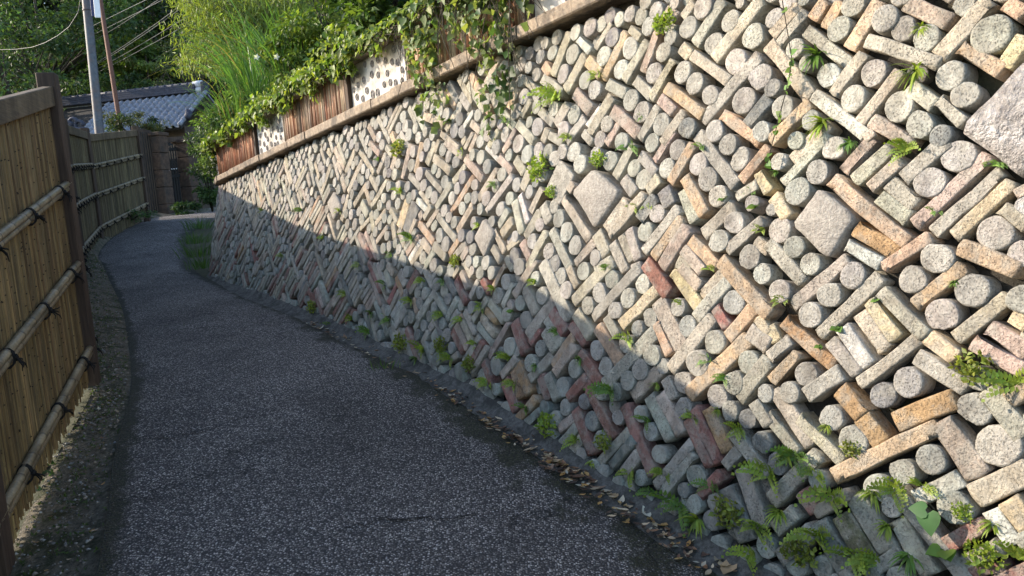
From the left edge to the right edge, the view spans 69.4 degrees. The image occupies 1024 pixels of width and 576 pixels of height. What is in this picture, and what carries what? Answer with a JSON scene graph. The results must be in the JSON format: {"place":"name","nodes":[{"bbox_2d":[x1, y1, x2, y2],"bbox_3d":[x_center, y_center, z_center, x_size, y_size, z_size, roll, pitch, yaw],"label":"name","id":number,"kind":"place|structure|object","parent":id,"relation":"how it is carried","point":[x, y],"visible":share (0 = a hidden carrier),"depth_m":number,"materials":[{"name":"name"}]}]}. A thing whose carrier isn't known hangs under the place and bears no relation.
{"place":"outdoors","nodes":[
{"label":"outdoors","id":0,"kind":"place"},
{"bbox_2d":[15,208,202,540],"bbox_3d":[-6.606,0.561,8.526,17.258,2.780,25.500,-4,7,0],"label":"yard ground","id":1,"kind":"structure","parent":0,"point":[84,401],"depth_m":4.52,"materials":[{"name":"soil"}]},
{"bbox_2d":[82,0,103,133],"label":"utility pole","id":2,"kind":"object","parent":1,"relation":"on","point":[90,9],"visible":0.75,"depth_m":18.41,"materials":[{"name":"concrete"}]},
{"bbox_2d":[99,0,122,130],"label":"rusty pole","id":3,"kind":"object","parent":1,"relation":"on","point":[110,66],"visible":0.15,"depth_m":19.95,"materials":[{"name":"metal"}]},
{"bbox_2d":[125,209,157,222],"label":"leafy bush","id":4,"kind":"object","parent":1,"relation":"on","point":[146,215],"visible":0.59,"depth_m":14.79,"materials":[{"name":"green plant"}]},
{"bbox_2d":[130,127,202,213],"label":"garden gate","id":5,"kind":"structure","parent":1,"relation":"on","point":[164,175],"depth_m":17.45,"materials":[{"name":"wood"}]},
{"bbox_2d":[10,207,215,575],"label":"verge","id":6,"kind":"structure","parent":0,"point":[98,520],"depth_m":3.93,"materials":[{"name":"soil"}]},
{"bbox_2d":[0,72,100,575],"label":"bamboo fence","id":7,"kind":"object","parent":6,"relation":"on","point":[49,367],"visible":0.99,"depth_m":4.19,"materials":[{"name":"wood"}]},
{"bbox_2d":[11,253,128,571],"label":"verge litter","id":8,"kind":"object","parent":6,"relation":"on","point":[98,408],"visible":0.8,"depth_m":4.53,"materials":[{"name":"brown plant"}]},
{"bbox_2d":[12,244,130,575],"bbox_3d":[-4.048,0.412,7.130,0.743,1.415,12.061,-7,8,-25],"label":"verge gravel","id":9,"kind":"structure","parent":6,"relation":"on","point":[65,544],"depth_m":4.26,"materials":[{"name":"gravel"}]},
{"bbox_2d":[15,237,128,575],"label":"moss","id":10,"kind":"object","parent":6,"relation":"on","point":[34,526],"visible":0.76,"depth_m":4.24,"materials":[{"name":"green plant"}]},
{"bbox_2d":[65,119,150,356],"bbox_3d":[-5.765,-1.278,10.268,0.858,3.213,11.834,-7,8,-23],"label":"bamboo fence","id":11,"kind":"object","parent":6,"relation":"on","point":[109,178],"visible":0.48,"depth_m":13.67,"materials":[{"name":"wood"}]},
{"bbox_2d":[102,110,172,132],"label":"roof shrub","id":12,"kind":"object","parent":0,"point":[114,120],"visible":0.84,"depth_m":19.27,"materials":[{"name":"green plant"}]},
{"bbox_2d":[2,0,398,453],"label":"ground","id":13,"kind":"structure","parent":0,"point":[77,106],"depth_m":39.12,"materials":[{"name":"soil"}]},
{"bbox_2d":[0,0,34,93],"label":"leafy tree","id":14,"kind":"object","parent":13,"relation":"on","point":[19,6],"visible":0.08,"depth_m":37.05,"materials":[{"name":"green plant"}]},
{"bbox_2d":[0,2,85,96],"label":"leafy tree","id":15,"kind":"object","parent":13,"relation":"on","point":[44,50],"visible":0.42,"depth_m":23.41,"materials":[{"name":"green plant"}]},
{"bbox_2d":[12,41,124,95],"bbox_3d":[-19.480,-8.197,32.929,4.461,5.551,3.768,2,9,41],"label":"leafy tree","id":16,"kind":"object","parent":13,"relation":"on","point":[84,65],"visible":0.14,"depth_m":32.12,"materials":[{"name":"green plant"}]},
{"bbox_2d":[0,0,156,68],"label":"leafy tree","id":17,"kind":"object","parent":13,"relation":"on","point":[53,6],"visible":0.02,"depth_m":41.38,"materials":[{"name":"green plant"}]},
{"bbox_2d":[0,0,157,95],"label":"leafy tree","id":18,"kind":"object","parent":13,"relation":"on","point":[80,40],"visible":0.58,"depth_m":29.57,"materials":[{"name":"green plant"}]},
{"bbox_2d":[33,70,154,110],"bbox_3d":[-15.521,-5.486,29.280,4.897,5.828,3.460,-4,7,0],"label":"leafy tree","id":19,"kind":"object","parent":13,"relation":"on","point":[134,79],"visible":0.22,"depth_m":28.32,"materials":[{"name":"green plant"}]},
{"bbox_2d":[33,0,193,88],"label":"leafy tree","id":20,"kind":"object","parent":13,"relation":"on","point":[155,9],"visible":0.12,"depth_m":34.28,"materials":[{"name":"green plant"}]},
{"bbox_2d":[62,80,218,207],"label":"tiled house","id":21,"kind":"structure","parent":13,"relation":"on","point":[176,113],"depth_m":23.34,"materials":[{"name":"grey tile"}]},
{"bbox_2d":[67,117,86,128],"bbox_3d":[-10.633,-3.393,18.075,0.600,1.563,0.240,-4,7,0],"label":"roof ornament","id":22,"kind":"object","parent":21,"relation":"on","point":[75,123],"visible":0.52,"depth_m":17.96,"materials":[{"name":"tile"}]},
{"bbox_2d":[57,44,224,106],"bbox_3d":[-17.813,-9.268,35.481,8.414,5.601,5.557,-6,7,-19],"label":"leafy tree","id":23,"kind":"object","parent":13,"relation":"on","point":[179,79],"depth_m":34.51,"materials":[{"name":"green plant"}]},
{"bbox_2d":[100,36,185,86],"bbox_3d":[-15.053,-7.398,31.078,3.586,6.315,3.025,-4,7,0],"label":"leafy tree","id":24,"kind":"object","parent":13,"relation":"on","point":[138,65],"visible":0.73,"depth_m":30.38,"materials":[{"name":"green plant"}]},
{"bbox_2d":[117,1,218,82],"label":"leafy tree","id":25,"kind":"object","parent":13,"relation":"on","point":[169,37],"visible":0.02,"depth_m":37.70,"materials":[{"name":"green plant"}]},
{"bbox_2d":[148,28,218,100],"bbox_3d":[-11.846,-5.914,27.753,2.675,7.624,2.520,-4,7,0],"label":"leafy tree","id":26,"kind":"object","parent":13,"relation":"on","point":[160,82],"visible":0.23,"depth_m":26.90,"materials":[{"name":"green plant"}]},
{"bbox_2d":[115,0,265,107],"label":"leafy tree","id":27,"kind":"object","parent":13,"relation":"on","point":[166,32],"visible":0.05,"depth_m":33.53,"materials":[{"name":"green plant"}]},
{"bbox_2d":[0,0,403,91],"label":"hillside wood","id":28,"kind":"object","parent":13,"relation":"on","point":[42,7],"depth_m":41.74,"materials":[{"name":"green plant"}]},
{"bbox_2d":[209,0,1023,575],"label":"retaining wall","id":29,"kind":"structure","parent":13,"relation":"on","point":[843,238],"depth_m":3.25,"materials":[{"name":"stone"}]},
{"bbox_2d":[389,138,404,156],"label":"cushion plant","id":30,"kind":"object","parent":29,"relation":"attached to","point":[396,147],"visible":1,"depth_m":5.72,"materials":[{"name":"green plant"}]},
{"bbox_2d":[391,331,406,352],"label":"cushion plant","id":31,"kind":"object","parent":29,"relation":"attached to","point":[399,343],"visible":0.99,"depth_m":5.56,"materials":[{"name":"green plant"}]},
{"bbox_2d":[212,0,630,185],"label":"parapet","id":32,"kind":"structure","parent":29,"relation":"on","point":[370,88],"depth_m":6.10,"materials":[{"name":"wood"}]},
{"bbox_2d":[199,95,264,158],"bbox_3d":[-3.221,-1.981,9.210,0.998,0.604,2.434,-9,9,-35],"label":"creeper","id":33,"kind":"object","parent":32,"relation":"on","point":[220,135],"visible":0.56,"depth_m":8.89,"materials":[{"name":"green plant"}]},
{"bbox_2d":[248,10,377,131],"bbox_3d":[-1.772,-2.122,7.362,1.092,0.894,2.834,-9,9,-36],"label":"creeper","id":34,"kind":"object","parent":32,"relation":"on","point":[299,82],"visible":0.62,"depth_m":6.78,"materials":[{"name":"green plant"}]},
{"bbox_2d":[341,14,401,57],"bbox_3d":[-0.903,-1.990,5.985,0.735,0.312,1.339,-9,9,-36],"label":"creeper","id":35,"kind":"object","parent":32,"relation":"on","point":[365,40],"visible":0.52,"depth_m":5.70,"materials":[{"name":"green plant"}]},
{"bbox_2d":[384,0,545,141],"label":"ivy","id":36,"kind":"object","parent":32,"relation":"hanging from","point":[424,32],"visible":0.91,"depth_m":5.02,"materials":[{"name":"green plant"}]},
{"bbox_2d":[461,0,536,139],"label":"ivy","id":37,"kind":"object","parent":32,"relation":"hanging from","point":[503,94],"visible":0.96,"depth_m":4.53,"materials":[{"name":"green plant"}]},
{"bbox_2d":[433,336,447,352],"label":"cushion plant","id":38,"kind":"object","parent":29,"relation":"on","point":[439,347],"visible":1,"depth_m":5.11,"materials":[{"name":"green plant"}]},
{"bbox_2d":[460,354,475,372],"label":"cushion plant","id":39,"kind":"object","parent":29,"relation":"attached to","point":[467,365],"visible":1,"depth_m":4.82,"materials":[{"name":"green plant"}]},
{"bbox_2d":[525,151,554,182],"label":"cushion plant","id":40,"kind":"object","parent":29,"relation":"on","point":[533,171],"visible":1,"depth_m":4.29,"materials":[{"name":"green plant"}]},
{"bbox_2d":[522,81,560,112],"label":"fern","id":41,"kind":"object","parent":29,"relation":"attached to","point":[550,92],"visible":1,"depth_m":4.25,"materials":[{"name":"green plant"}]},
{"bbox_2d":[533,410,556,437],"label":"cushion plant","id":42,"kind":"object","parent":29,"relation":"on","point":[541,420],"visible":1,"depth_m":4.13,"materials":[{"name":"green plant"}]},
{"bbox_2d":[559,433,579,451],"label":"fern","id":43,"kind":"object","parent":29,"relation":"attached to","point":[573,438],"visible":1,"depth_m":3.98,"materials":[{"name":"green plant"}]},
{"bbox_2d":[588,148,606,167],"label":"cushion plant","id":44,"kind":"object","parent":29,"relation":"on","point":[598,156],"visible":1,"depth_m":3.90,"materials":[{"name":"green plant"}]},
{"bbox_2d":[583,381,613,404],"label":"fern","id":45,"kind":"object","parent":29,"relation":"attached to","point":[602,388],"visible":1,"depth_m":3.78,"materials":[{"name":"green plant"}]},
{"bbox_2d":[593,429,611,453],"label":"cushion plant","id":46,"kind":"object","parent":29,"relation":"attached to","point":[604,445],"visible":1,"depth_m":3.78,"materials":[{"name":"green plant"}]},
{"bbox_2d":[609,330,632,349],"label":"fern","id":47,"kind":"object","parent":29,"relation":"attached to","point":[629,342],"visible":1,"depth_m":3.70,"materials":[{"name":"green plant"}]},
{"bbox_2d":[613,468,633,491],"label":"fern","id":48,"kind":"object","parent":29,"relation":"attached to","point":[630,476],"visible":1,"depth_m":3.63,"materials":[{"name":"green plant"}]},
{"bbox_2d":[647,466,669,484],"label":"fern","id":49,"kind":"object","parent":29,"relation":"attached to","point":[658,470],"visible":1,"depth_m":3.49,"materials":[{"name":"green plant"}]},
{"bbox_2d":[651,7,676,34],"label":"cushion plant","id":50,"kind":"object","parent":29,"relation":"on","point":[660,19],"visible":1,"depth_m":3.56,"materials":[{"name":"green plant"}]},
{"bbox_2d":[643,489,689,536],"bbox_3d":[0.725,1.012,3.377,0.134,0.172,0.220,-9,9,-37],"label":"fern","id":51,"kind":"object","parent":29,"relation":"attached to","point":[682,507],"visible":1,"depth_m":3.40,"materials":[{"name":"green plant"}]},
{"bbox_2d":[688,477,718,494],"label":"fern","id":52,"kind":"object","parent":29,"relation":"attached to","point":[701,484],"visible":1,"depth_m":3.29,"materials":[{"name":"green plant"}]},
{"bbox_2d":[708,493,744,529],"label":"cushion plant","id":53,"kind":"object","parent":29,"relation":"attached to","point":[726,510],"visible":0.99,"depth_m":3.15,"materials":[{"name":"green plant"}]},
{"bbox_2d":[720,421,745,444],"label":"fern","id":54,"kind":"object","parent":29,"relation":"attached to","point":[738,430],"visible":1,"depth_m":3.16,"materials":[{"name":"green plant"}]},
{"bbox_2d":[731,457,778,497],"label":"fern","id":55,"kind":"object","parent":29,"relation":"attached to","point":[757,472],"visible":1,"depth_m":3.06,"materials":[{"name":"green plant"}]},
{"bbox_2d":[736,518,773,550],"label":"fern","id":56,"kind":"object","parent":29,"relation":"attached to","point":[754,528],"visible":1,"depth_m":3.04,"materials":[{"name":"green plant"}]},
{"bbox_2d":[760,505,786,531],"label":"grass tuft","id":57,"kind":"object","parent":29,"relation":"attached to","point":[777,513],"visible":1,"depth_m":2.99,"materials":[{"name":"green plant"}]},
{"bbox_2d":[764,0,796,168],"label":"hanging vine","id":58,"kind":"object","parent":29,"relation":"hanging from","point":[768,164],"visible":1,"depth_m":3.00,"materials":[{"name":"green plant"}]},
{"bbox_2d":[765,445,809,482],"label":"fern","id":59,"kind":"object","parent":29,"relation":"attached to","point":[779,450],"visible":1,"depth_m":2.96,"materials":[{"name":"green plant"}]},
{"bbox_2d":[779,534,818,568],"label":"cushion plant","id":60,"kind":"object","parent":29,"relation":"on","point":[797,559],"visible":0.97,"depth_m":2.89,"materials":[{"name":"green plant"}]},
{"bbox_2d":[779,525,833,557],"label":"fern","id":61,"kind":"object","parent":29,"relation":"attached to","point":[801,530],"visible":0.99,"depth_m":2.86,"materials":[{"name":"green plant"}]},
{"bbox_2d":[793,42,827,73],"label":"grass tuft","id":62,"kind":"object","parent":29,"relation":"on","point":[816,57],"visible":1,"depth_m":2.93,"materials":[{"name":"green plant"}]},
{"bbox_2d":[794,465,826,489],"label":"fern","id":63,"kind":"object","parent":29,"relation":"attached to","point":[818,477],"visible":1,"depth_m":2.87,"materials":[{"name":"green plant"}]},
{"bbox_2d":[798,114,832,141],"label":"grass tuft","id":64,"kind":"object","parent":29,"relation":"attached to","point":[820,121],"visible":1,"depth_m":2.90,"materials":[{"name":"green plant"}]},
{"bbox_2d":[794,484,849,522],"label":"fern","id":65,"kind":"object","parent":29,"relation":"attached to","point":[818,493],"visible":1,"depth_m":2.82,"materials":[{"name":"green plant"}]},
{"bbox_2d":[819,544,869,575],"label":"fern","id":66,"kind":"object","parent":29,"relation":"attached to","point":[857,566],"visible":0.82,"depth_m":2.72,"materials":[{"name":"green plant"}]},
{"bbox_2d":[837,136,857,154],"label":"grass tuft","id":67,"kind":"object","parent":29,"relation":"attached to","point":[849,143],"visible":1,"depth_m":2.81,"materials":[{"name":"green plant"}]},
{"bbox_2d":[839,439,862,458],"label":"cushion plant","id":68,"kind":"object","parent":29,"relation":"on","point":[849,448],"visible":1,"depth_m":2.75,"materials":[{"name":"green plant"}]},
{"bbox_2d":[841,547,880,569],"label":"fern","id":69,"kind":"object","parent":29,"relation":"attached to","point":[857,559],"visible":0.98,"depth_m":2.69,"materials":[{"name":"green plant"}]},
{"bbox_2d":[854,490,881,512],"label":"fern","id":70,"kind":"object","parent":29,"relation":"attached to","point":[873,499],"visible":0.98,"depth_m":2.69,"materials":[{"name":"green plant"}]},
{"bbox_2d":[872,519,891,541],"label":"grass tuft","id":71,"kind":"object","parent":29,"relation":"attached to","point":[883,527],"visible":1,"depth_m":2.65,"materials":[{"name":"green plant"}]},
{"bbox_2d":[861,476,908,518],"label":"fern","id":72,"kind":"object","parent":29,"relation":"attached to","point":[880,487],"visible":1,"depth_m":2.63,"materials":[{"name":"green plant"}]},
{"bbox_2d":[883,137,920,165],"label":"fern","id":73,"kind":"object","parent":29,"relation":"attached to","point":[905,147],"visible":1,"depth_m":2.65,"materials":[{"name":"green plant"}]},
{"bbox_2d":[887,551,923,575],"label":"grass tuft","id":74,"kind":"object","parent":29,"relation":"on","point":[910,566],"visible":1,"depth_m":2.58,"materials":[{"name":"green plant"}]},
{"bbox_2d":[887,61,928,91],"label":"grass tuft","id":75,"kind":"object","parent":29,"relation":"attached to","point":[917,72],"visible":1,"depth_m":2.61,"materials":[{"name":"green plant"}]},
{"bbox_2d":[904,477,938,498],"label":"fern","id":76,"kind":"object","parent":29,"relation":"attached to","point":[926,489],"visible":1,"depth_m":2.55,"materials":[{"name":"green plant"}]},
{"bbox_2d":[908,501,940,536],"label":"heart leaf plant","id":77,"kind":"object","parent":29,"relation":"attached to","point":[929,522],"visible":1,"depth_m":2.49,"materials":[{"name":"green plant"}]},
{"bbox_2d":[925,543,955,561],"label":"broadleaf plant","id":78,"kind":"object","parent":29,"relation":"on","point":[933,550],"visible":1,"depth_m":2.48,"materials":[{"name":"green plant"}]},
{"bbox_2d":[949,501,975,523],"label":"cushion plant","id":79,"kind":"object","parent":29,"relation":"on","point":[961,510],"visible":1,"depth_m":2.45,"materials":[{"name":"green plant"}]},
{"bbox_2d":[947,347,995,385],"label":"cushion plant","id":80,"kind":"object","parent":29,"relation":"on","point":[971,370],"visible":0.95,"depth_m":2.43,"materials":[{"name":"green plant"}]},
{"bbox_2d":[961,537,1009,574],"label":"cushion plant","id":81,"kind":"object","parent":29,"relation":"on","point":[984,563],"visible":1,"depth_m":2.38,"materials":[{"name":"green plant"}]},
{"bbox_2d":[976,519,999,538],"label":"grass tuft","id":82,"kind":"object","parent":29,"relation":"attached to","point":[989,527],"visible":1,"depth_m":2.39,"materials":[{"name":"green plant"}]},
{"bbox_2d":[969,367,1023,401],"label":"fern","id":83,"kind":"object","parent":29,"relation":"attached to","point":[1001,382],"visible":1,"depth_m":2.35,"materials":[{"name":"green plant"}]},
{"bbox_2d":[987,540,1023,560],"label":"fern","id":84,"kind":"object","parent":29,"relation":"attached to","point":[1018,552],"visible":1,"depth_m":2.33,"materials":[{"name":"green plant"}]},
{"bbox_2d":[186,221,215,282],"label":"grass bank","id":85,"kind":"structure","parent":0,"point":[204,272],"depth_m":12.18,"materials":[{"name":"green plant"}]},
{"bbox_2d":[170,241,211,258],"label":"grass tuft","id":86,"kind":"object","parent":85,"relation":"on","point":[199,253],"visible":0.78,"depth_m":10.55,"materials":[{"name":"green plant"}]},
{"bbox_2d":[177,231,211,244],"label":"grass tuft","id":87,"kind":"object","parent":85,"relation":"on","point":[195,239],"visible":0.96,"depth_m":11.95,"materials":[{"name":"green plant"}]},
{"bbox_2d":[180,255,210,269],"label":"grass tuft","id":88,"kind":"object","parent":85,"relation":"on","point":[203,265],"visible":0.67,"depth_m":10.03,"materials":[{"name":"green plant"}]},
{"bbox_2d":[180,213,214,229],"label":"grass tuft","id":89,"kind":"object","parent":85,"relation":"on","point":[198,225],"visible":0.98,"depth_m":13.90,"materials":[{"name":"green plant"}]},
{"bbox_2d":[183,127,217,211],"bbox_3d":[-5.596,-2.194,13.685,0.738,1.557,1.005,-4,7,0],"label":"leafy bush","id":90,"kind":"object","parent":85,"relation":"on","point":[209,193],"visible":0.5,"depth_m":13.48,"materials":[{"name":"green plant"}]},
{"bbox_2d":[95,211,717,575],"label":"road","id":91,"kind":"structure","parent":0,"point":[255,439],"depth_m":3.88,"materials":[{"name":"grey asphalt"}]},
{"bbox_2d":[168,200,201,214],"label":"leafy bush","id":92,"kind":"object","parent":91,"relation":"on","point":[177,208],"visible":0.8,"depth_m":16.95,"materials":[{"name":"green plant"}]},
{"bbox_2d":[206,273,792,575],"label":"gutter edge","id":93,"kind":"object","parent":91,"relation":"on","point":[481,401],"visible":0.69,"depth_m":4.15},
{"bbox_2d":[304,321,736,574],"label":"leaf litter","id":94,"kind":"object","parent":93,"relation":"on","point":[568,470],"visible":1,"depth_m":3.78,"materials":[{"name":"brown plant"}]},
{"bbox_2d":[675,513,704,538],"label":"grass tuft","id":95,"kind":"object","parent":93,"relation":"on","point":[695,520],"visible":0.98,"depth_m":3.31,"materials":[{"name":"green plant"}]},
{"bbox_2d":[720,560,736,573],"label":"fallen leaf","id":96,"kind":"object","parent":93,"relation":"on","point":[724,569],"visible":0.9,"depth_m":3.11,"materials":[{"name":"beige plant"}]},
{"bbox_2d":[721,544,756,575],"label":"fern","id":97,"kind":"object","parent":93,"relation":"on","point":[751,556],"visible":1,"depth_m":3.09,"materials":[{"name":"green plant"}]},
{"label":"terrace ground","id":98,"kind":"structure","parent":0,"visible":0},
{"bbox_2d":[189,101,232,182],"bbox_3d":[-3.979,-1.986,10.213,0.818,1.172,0.820,-1,8,21],"label":"leafy shrub","id":99,"kind":"object","parent":98,"relation":"on","point":[210,162],"visible":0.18,"depth_m":10.06,"materials":[{"name":"green plant"}]},
{"bbox_2d":[137,0,295,99],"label":"tall grass","id":100,"kind":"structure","parent":98,"relation":"on","point":[251,82],"depth_m":8.66,"materials":[{"name":"green plant"}]},
{"bbox_2d":[163,71,271,123],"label":"tall grass","id":101,"kind":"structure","parent":98,"relation":"on","point":[222,105],"depth_m":9.14,"materials":[{"name":"green plant"}]},
{"bbox_2d":[187,86,255,133],"bbox_3d":[-3.479,-2.228,9.542,1.332,0.776,0.939,-7,8,-24],"label":"leafy shrub","id":102,"kind":"object","parent":98,"relation":"on","point":[209,121],"visible":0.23,"depth_m":9.38,"materials":[{"name":"green plant"}]},
{"bbox_2d":[159,0,328,94],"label":"bamboo clump","id":103,"kind":"object","parent":98,"relation":"on","point":[253,8],"visible":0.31,"depth_m":10.43,"materials":[{"name":"green plant"}]},
{"bbox_2d":[173,0,330,79],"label":"tall grass","id":104,"kind":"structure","parent":98,"relation":"on","point":[257,63],"depth_m":7.93,"materials":[{"name":"green plant"}]},
{"bbox_2d":[258,17,336,86],"bbox_3d":[-2.252,-2.538,8.079,0.997,0.934,0.944,-7,8,-23],"label":"leafy shrub","id":105,"kind":"object","parent":98,"relation":"on","point":[295,59],"visible":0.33,"depth_m":7.87,"materials":[{"name":"green plant"}]},
{"bbox_2d":[264,0,361,58],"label":"leafy shrub","id":106,"kind":"object","parent":98,"relation":"on","point":[290,20],"visible":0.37,"depth_m":7.62,"materials":[{"name":"green plant"}]},
{"bbox_2d":[321,0,409,39],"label":"dark shrub","id":107,"kind":"object","parent":98,"relation":"on","point":[381,9],"visible":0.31,"depth_m":6.31,"materials":[{"name":"green plant"}]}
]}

